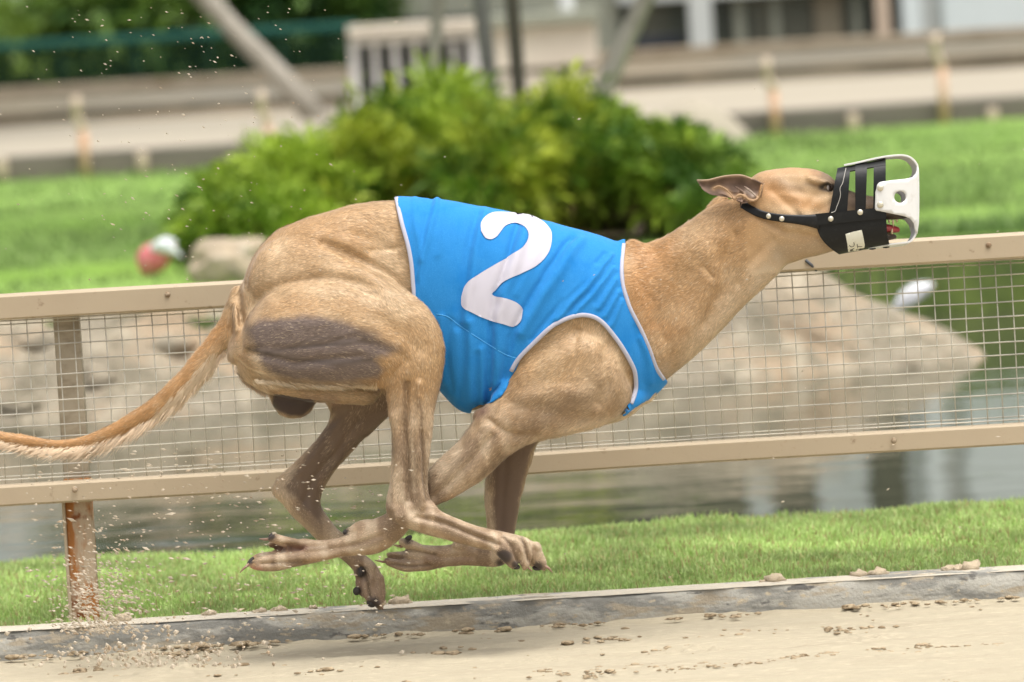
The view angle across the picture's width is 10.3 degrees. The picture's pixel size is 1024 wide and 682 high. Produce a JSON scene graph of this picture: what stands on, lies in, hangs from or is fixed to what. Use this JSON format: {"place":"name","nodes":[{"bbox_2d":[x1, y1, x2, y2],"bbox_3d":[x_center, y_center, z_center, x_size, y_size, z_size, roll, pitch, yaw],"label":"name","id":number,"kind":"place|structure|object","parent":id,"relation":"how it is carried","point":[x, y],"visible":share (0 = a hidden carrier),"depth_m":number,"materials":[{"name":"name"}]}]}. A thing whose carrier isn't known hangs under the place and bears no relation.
{"place":"outdoors","nodes":[
{"label":"outdoors","id":0,"kind":"place"},
{"bbox_2d":[0,154,918,609],"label":"greyhound","id":1,"kind":"object","parent":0,"point":[522,334],"visible":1,"depth_m":10.39,"materials":[{"name":"fur"}]},
{"bbox_2d":[0,308,1023,562],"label":"pond water","id":2,"kind":"structure","parent":0,"point":[790,486],"depth_m":15.31,"materials":[{"name":"grey liquid"}]},
{"bbox_2d":[892,281,936,308],"bbox_3d":[1.372,-0.160,19.418,0.164,0.085,0.119,-3,4,0],"label":"white bird","id":3,"kind":"object","parent":2,"relation":"on","point":[912,299],"visible":0.84,"depth_m":19.36},
{"bbox_2d":[0,495,1023,625],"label":"grass","id":4,"kind":"structure","parent":0,"point":[720,548],"depth_m":11.41,"materials":[{"name":"green plant"}]},
{"bbox_2d":[0,597,1023,681],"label":"track sand","id":5,"kind":"structure","parent":0,"point":[500,656],"depth_m":10.36,"materials":[{"name":"beige sand"}]},
{"bbox_2d":[0,595,1019,681],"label":"sand crumbs","id":6,"kind":"object","parent":5,"relation":"on","point":[467,630],"visible":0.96,"depth_m":10.55,"materials":[{"name":"beige sand"}]},
{"bbox_2d":[0,115,1023,328],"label":"lawn","id":7,"kind":"structure","parent":0,"point":[941,298],"depth_m":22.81,"materials":[{"name":"green plant"}]},
{"bbox_2d":[0,158,7,177],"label":"peg","id":8,"kind":"object","parent":7,"relation":"on","point":[3,168],"visible":0.98,"depth_m":31.84,"materials":[{"name":"beige paint"}]},
{"bbox_2d":[71,96,90,177],"bbox_3d":[-2.413,-1.138,31.839,0.082,0.472,0.054,-3,4,0],"label":"rail post","id":9,"kind":"object","parent":7,"relation":"on","point":[79,121],"visible":0.92,"depth_m":31.82,"materials":[{"name":"beige paint"}]},
{"bbox_2d":[136,151,147,170],"bbox_3d":[-2.071,-1.007,31.860,0.062,0.110,0.050,-3,4,0],"label":"peg","id":10,"kind":"object","parent":7,"relation":"on","point":[142,163],"visible":1,"depth_m":31.84,"materials":[{"name":"beige paint"}]},
{"bbox_2d":[136,236,182,276],"bbox_3d":[-1.314,-0.311,21.221,0.178,0.156,0.114,-3,4,0],"label":"cockatoo","id":11,"kind":"object","parent":7,"relation":"on","point":[154,257],"visible":0.99,"depth_m":21.19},
{"bbox_2d":[187,237,264,282],"bbox_3d":[-1.016,-0.250,20.602,0.314,0.252,0.323,-3,4,0],"label":"boulder","id":12,"kind":"object","parent":7,"relation":"on","point":[222,259],"visible":0.47,"depth_m":20.50,"materials":[{"name":"stone"}]},
{"bbox_2d":[256,90,272,134],"bbox_3d":[-1.377,-1.199,31.839,0.086,0.412,0.054,-3,4,0],"label":"rail post","id":13,"kind":"object","parent":7,"relation":"on","point":[264,116],"visible":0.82,"depth_m":31.81,"materials":[{"name":"beige paint"}]},
{"bbox_2d":[425,0,444,92],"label":"pole","id":14,"kind":"object","parent":7,"relation":"on","point":[436,25],"visible":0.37,"depth_m":23.92,"materials":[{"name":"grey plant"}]},
{"bbox_2d":[473,0,497,97],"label":"pole","id":15,"kind":"object","parent":7,"relation":"on","point":[482,15],"visible":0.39,"depth_m":23.43,"materials":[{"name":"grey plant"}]},
{"bbox_2d":[505,0,525,106],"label":"tree","id":16,"kind":"object","parent":7,"relation":"on","point":[515,42],"visible":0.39,"depth_m":23.33,"materials":[{"name":"grey plant"}]},
{"bbox_2d":[589,0,653,96],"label":"tree","id":17,"kind":"object","parent":7,"relation":"on","point":[618,56],"visible":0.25,"depth_m":23.82,"materials":[{"name":"grey plant"}]},
{"bbox_2d":[597,227,667,236],"bbox_3d":[-0.189,-0.412,22.298,2.270,0.001,1.700,-3,4,0],"label":"planting bed","id":18,"kind":"object","parent":7,"relation":"on","point":[619,232],"visible":0.05,"depth_m":21.78,"materials":[{"name":"brown soil"}]},
{"bbox_2d":[152,161,235,260],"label":"shrub","id":19,"kind":"object","parent":18,"relation":"on","point":[176,210],"visible":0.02,"depth_m":22.13,"materials":[{"name":"green plant"}]},
{"bbox_2d":[164,152,340,264],"bbox_3d":[-0.950,-0.429,21.867,0.784,0.599,1.717,-3,4,0],"label":"shrub","id":20,"kind":"object","parent":18,"relation":"on","point":[234,214],"visible":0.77,"depth_m":21.46,"materials":[{"name":"green plant"}]},
{"bbox_2d":[222,120,400,217],"bbox_3d":[-0.754,-0.535,22.247,0.750,0.706,1.730,-3,4,8],"label":"shrub","id":21,"kind":"object","parent":18,"relation":"on","point":[298,151],"visible":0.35,"depth_m":21.84,"materials":[{"name":"green plant"}]},
{"bbox_2d":[319,69,438,210],"bbox_3d":[-0.516,-0.633,22.368,0.775,0.873,1.782,-3,4,0],"label":"shrub","id":22,"kind":"object","parent":18,"relation":"on","point":[365,131],"visible":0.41,"depth_m":21.97,"materials":[{"name":"green plant"}]},
{"bbox_2d":[366,49,511,197],"bbox_3d":[-0.282,-0.702,22.665,0.780,0.940,1.777,-3,4,0],"label":"shrub","id":23,"kind":"object","parent":18,"relation":"on","point":[426,105],"visible":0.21,"depth_m":22.44,"materials":[{"name":"green plant"}]},
{"bbox_2d":[395,89,581,226],"bbox_3d":[-0.073,-0.593,21.840,0.792,0.751,1.663,-3,4,0],"label":"shrub","id":24,"kind":"object","parent":18,"relation":"on","point":[482,161],"visible":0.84,"depth_m":21.52,"materials":[{"name":"green plant"}]},
{"bbox_2d":[460,57,637,233],"bbox_3d":[0.188,-0.677,22.387,0.809,0.876,1.704,-3,4,0],"label":"shrub","id":25,"kind":"object","parent":18,"relation":"on","point":[567,134],"visible":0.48,"depth_m":21.93,"materials":[{"name":"green plant"}]},
{"bbox_2d":[551,73,674,238],"bbox_3d":[0.347,-0.667,22.639,0.780,0.794,1.680,-4,4,-8],"label":"shrub","id":26,"kind":"object","parent":18,"relation":"on","point":[623,113],"visible":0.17,"depth_m":22.18,"materials":[{"name":"green plant"}]},
{"bbox_2d":[588,111,713,241],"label":"shrub","id":27,"kind":"object","parent":18,"relation":"on","point":[633,172],"visible":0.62,"depth_m":21.81,"materials":[{"name":"green plant"}]},
{"bbox_2d":[618,118,758,237],"bbox_3d":[0.710,-0.548,22.062,0.607,0.602,1.926,-3,4,0],"label":"shrub","id":28,"kind":"object","parent":18,"relation":"on","point":[694,198],"visible":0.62,"depth_m":21.63,"materials":[{"name":"green plant"}]},
{"bbox_2d":[713,150,764,177],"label":"shrub","id":29,"kind":"object","parent":18,"relation":"on","point":[751,169],"visible":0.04,"depth_m":21.75,"materials":[{"name":"green plant"}]},
{"bbox_2d":[652,100,752,140],"bbox_3d":[0.998,-1.224,31.707,0.680,0.240,0.440,-3,4,0],"label":"sand heap","id":30,"kind":"object","parent":7,"relation":"on","point":[710,114],"visible":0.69,"depth_m":31.61,"materials":[{"name":"beige sand"}]},
{"bbox_2d":[761,56,780,135],"bbox_3d":[1.451,-1.366,31.839,0.086,0.454,0.054,-3,4,0],"label":"rail post","id":31,"kind":"object","parent":7,"relation":"on","point":[769,82],"visible":0.96,"depth_m":31.82,"materials":[{"name":"beige paint"}]},
{"bbox_2d":[847,113,858,130],"bbox_3d":[1.911,-1.221,31.861,0.062,0.110,0.050,-3,4,0],"label":"peg","id":32,"kind":"object","parent":7,"relation":"on","point":[852,119],"visible":0.92,"depth_m":31.84,"materials":[{"name":"beige paint"}]},
{"bbox_2d":[930,32,949,124],"bbox_3d":[2.395,-1.458,31.837,0.082,0.539,0.054,-3,4,0],"label":"rail post","id":33,"kind":"object","parent":7,"relation":"on","point":[938,58],"visible":0.9,"depth_m":31.82,"materials":[{"name":"beige paint"}]},
{"bbox_2d":[987,108,998,120],"bbox_3d":[2.692,-1.251,31.863,0.062,0.110,0.050,-3,4,0],"label":"peg","id":34,"kind":"object","parent":7,"relation":"on","point":[992,113],"visible":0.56,"depth_m":31.84,"materials":[{"name":"beige paint"}]},
{"bbox_2d":[0,67,1023,156],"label":"track","id":35,"kind":"structure","parent":0,"point":[724,98],"depth_m":34.80,"materials":[{"name":"beige sand"}]},
{"bbox_2d":[195,0,330,119],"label":"tree","id":36,"kind":"object","parent":35,"relation":"on","point":[278,74],"visible":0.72,"depth_m":35.44,"materials":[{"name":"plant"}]},
{"bbox_2d":[347,19,481,107],"bbox_3d":[-0.611,-1.765,37.188,0.890,0.636,0.450,-3,4,0],"label":"slatted frame","id":37,"kind":"object","parent":35,"relation":"on","point":[387,48],"visible":0.41,"depth_m":37.07,"materials":[{"name":"white paint"}]},
{"bbox_2d":[0,95,1023,181],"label":"kerb","id":38,"kind":"structure","parent":35,"relation":"on","point":[806,120],"depth_m":31.91,"materials":[{"name":"grey concrete"}]},
{"bbox_2d":[0,52,1023,125],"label":"edging board","id":39,"kind":"object","parent":35,"relation":"on","point":[986,60],"depth_m":37.65,"materials":[{"name":"wood"}]},
{"bbox_2d":[491,9,598,100],"bbox_3d":[0.186,-1.815,37.318,0.792,0.679,0.550,-3,4,0],"label":"counter","id":40,"kind":"object","parent":35,"relation":"on","point":[552,40],"visible":0.5,"depth_m":37.12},
{"bbox_2d":[0,35,1023,128],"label":"bank","id":41,"kind":"structure","parent":0,"point":[631,68],"depth_m":38.33,"materials":[{"name":"beige concrete"}]},
{"bbox_2d":[0,0,93,87],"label":"hedge","id":42,"kind":"object","parent":41,"relation":"on","point":[15,25],"visible":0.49,"depth_m":40.24,"materials":[{"name":"green plant"}]},
{"bbox_2d":[13,0,213,82],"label":"hedge","id":43,"kind":"object","parent":41,"relation":"on","point":[115,15],"visible":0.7,"depth_m":40.17,"materials":[{"name":"green plant"}]},
{"bbox_2d":[0,21,356,87],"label":"fence","id":44,"kind":"object","parent":41,"relation":"on","point":[133,39],"visible":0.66,"depth_m":39.74,"materials":[{"name":"metal"}]},
{"bbox_2d":[169,0,420,75],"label":"hedge","id":45,"kind":"object","parent":41,"relation":"on","point":[247,13],"visible":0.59,"depth_m":40.17,"materials":[{"name":"green plant"}]},
{"bbox_2d":[0,26,1023,97],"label":"bank rail","id":46,"kind":"object","parent":41,"relation":"on","point":[639,54],"depth_m":38.58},
{"bbox_2d":[559,0,573,10],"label":"post","id":47,"kind":"object","parent":41,"relation":"on","point":[566,4],"depth_m":40.09,"materials":[{"name":"grey paint"}]},
{"bbox_2d":[393,0,900,51],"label":"pavilion","id":48,"kind":"structure","parent":41,"relation":"on","point":[741,21],"depth_m":41.84,"materials":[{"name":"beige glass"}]},
{"bbox_2d":[633,34,683,49],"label":"bench seat","id":49,"kind":"object","parent":41,"relation":"on","point":[659,41],"visible":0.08,"depth_m":41.00,"materials":[{"name":"plastic"}]},
{"bbox_2d":[687,0,713,45],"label":"post","id":50,"kind":"object","parent":41,"relation":"on","point":[700,22],"visible":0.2,"depth_m":40.74,"materials":[{"name":"grey paint"}]},
{"bbox_2d":[875,0,889,34],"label":"post","id":51,"kind":"object","parent":41,"relation":"on","point":[882,16],"visible":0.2,"depth_m":40.45,"materials":[{"name":"beige paint"}]},
{"bbox_2d":[899,0,1023,33],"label":"shed","id":52,"kind":"structure","parent":41,"relation":"on","point":[918,16],"depth_m":41.55,"materials":[{"name":"grey paint"}]},
{"bbox_2d":[921,0,942,31],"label":"door","id":53,"kind":"structure","parent":52,"relation":"in","point":[931,10],"depth_m":41.65,"materials":[{"name":"grey paint"}]},
{"bbox_2d":[0,5,1023,668],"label":"flying sand","id":54,"kind":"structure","parent":0,"point":[100,623],"depth_m":10.45,"materials":[{"name":"beige sand"}]},
{"label":"track sand","id":55,"kind":"structure","parent":0,"visible":0},
{"bbox_2d":[0,566,1023,660],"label":"kerb","id":56,"kind":"structure","parent":55,"relation":"on","point":[322,623],"depth_m":10.77,"materials":[{"name":"concrete"}]},
{"bbox_2d":[0,565,1023,631],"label":"sand dusting","id":57,"kind":"object","parent":56,"relation":"on","point":[466,600],"visible":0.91,"depth_m":10.77,"materials":[{"name":"beige sand"}]},
{"bbox_2d":[115,612,131,620],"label":"sand clod","id":58,"kind":"object","parent":57,"relation":"on","point":[126,619],"visible":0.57,"depth_m":10.78,"materials":[{"name":"beige sand"}]},
{"bbox_2d":[202,610,216,615],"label":"sand clod","id":59,"kind":"object","parent":57,"relation":"on","point":[214,612],"visible":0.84,"depth_m":10.79,"materials":[{"name":"beige sand"}]},
{"bbox_2d":[252,607,266,612],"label":"sand clod","id":60,"kind":"object","parent":57,"relation":"on","point":[260,610],"visible":0.89,"depth_m":10.79,"materials":[{"name":"beige sand"}]},
{"bbox_2d":[270,605,287,611],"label":"sand clod","id":61,"kind":"object","parent":57,"relation":"on","point":[280,608],"visible":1,"depth_m":10.79,"materials":[{"name":"beige sand"}]},
{"bbox_2d":[309,604,317,608],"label":"sand clod","id":62,"kind":"object","parent":57,"relation":"on","point":[313,607],"visible":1,"depth_m":10.79,"materials":[{"name":"beige sand"}]},
{"bbox_2d":[388,594,412,604],"bbox_3d":[-0.212,0.492,10.798,0.048,0.020,0.034,-3,4,0],"label":"sand clod","id":63,"kind":"object","parent":57,"relation":"on","point":[405,599],"visible":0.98,"depth_m":10.79,"materials":[{"name":"beige sand"}]},
{"bbox_2d":[759,573,786,581],"bbox_3d":[0.494,0.450,10.794,0.053,0.020,0.029,-3,4,0],"label":"sand clod","id":64,"kind":"object","parent":57,"relation":"on","point":[775,577],"visible":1,"depth_m":10.79,"materials":[{"name":"beige sand"}]},
{"bbox_2d":[850,568,866,576],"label":"sand clod","id":65,"kind":"object","parent":57,"relation":"on","point":[859,573],"visible":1,"depth_m":10.79,"materials":[{"name":"beige sand"}]},
{"bbox_2d":[954,559,980,569],"bbox_3d":[0.859,0.427,10.794,0.059,0.023,0.034,-3,4,0],"label":"sand clod","id":66,"kind":"object","parent":57,"relation":"on","point":[970,565],"visible":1,"depth_m":10.79,"materials":[{"name":"beige sand"}]},
{"bbox_2d":[867,566,889,574],"bbox_3d":[0.694,0.437,10.795,0.046,0.020,0.028,-5,4,-23],"label":"sand clod","id":67,"kind":"object","parent":56,"relation":"on","point":[878,571],"visible":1,"depth_m":10.79,"materials":[{"name":"beige sand"}]},
{"bbox_2d":[940,565,959,570],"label":"sand clod","id":68,"kind":"object","parent":56,"relation":"on","point":[948,567],"visible":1,"depth_m":10.79,"materials":[{"name":"beige sand"}]},
{"label":"ground","id":69,"kind":"structure","parent":0,"visible":0},
{"bbox_2d":[0,271,983,423],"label":"stone bank","id":70,"kind":"structure","parent":69,"relation":"on","point":[114,348],"depth_m":18.34,"materials":[{"name":"beige stone"}]},
{"bbox_2d":[0,386,44,413],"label":"bank stone","id":71,"kind":"object","parent":70,"relation":"on","point":[9,396],"visible":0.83,"depth_m":18.27,"materials":[{"name":"beige stone"}]},
{"bbox_2d":[9,323,54,350],"bbox_3d":[-1.548,-0.003,18.538,0.218,0.118,0.243,-3,4,0],"label":"bank stone","id":72,"kind":"object","parent":70,"relation":"on","point":[33,339],"visible":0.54,"depth_m":18.44,"materials":[{"name":"beige stone"}]},
{"bbox_2d":[84,360,119,389],"bbox_3d":[-1.309,0.110,18.416,0.170,0.114,0.243,-3,4,0],"label":"bank stone","id":73,"kind":"object","parent":70,"relation":"on","point":[99,378],"visible":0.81,"depth_m":18.32,"materials":[{"name":"beige stone"}]},
{"bbox_2d":[146,325,199,355],"bbox_3d":[-1.127,0.000,18.508,0.243,0.113,0.257,-3,4,0],"label":"bank stone","id":74,"kind":"object","parent":70,"relation":"on","point":[176,344],"visible":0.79,"depth_m":18.40,"materials":[{"name":"beige stone"}]},
{"bbox_2d":[0,232,1023,621],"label":"track fence","id":75,"kind":"object","parent":69,"relation":"on","point":[64,310],"visible":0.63,"depth_m":10.82,"materials":[{"name":"beige paint"}]}
]}

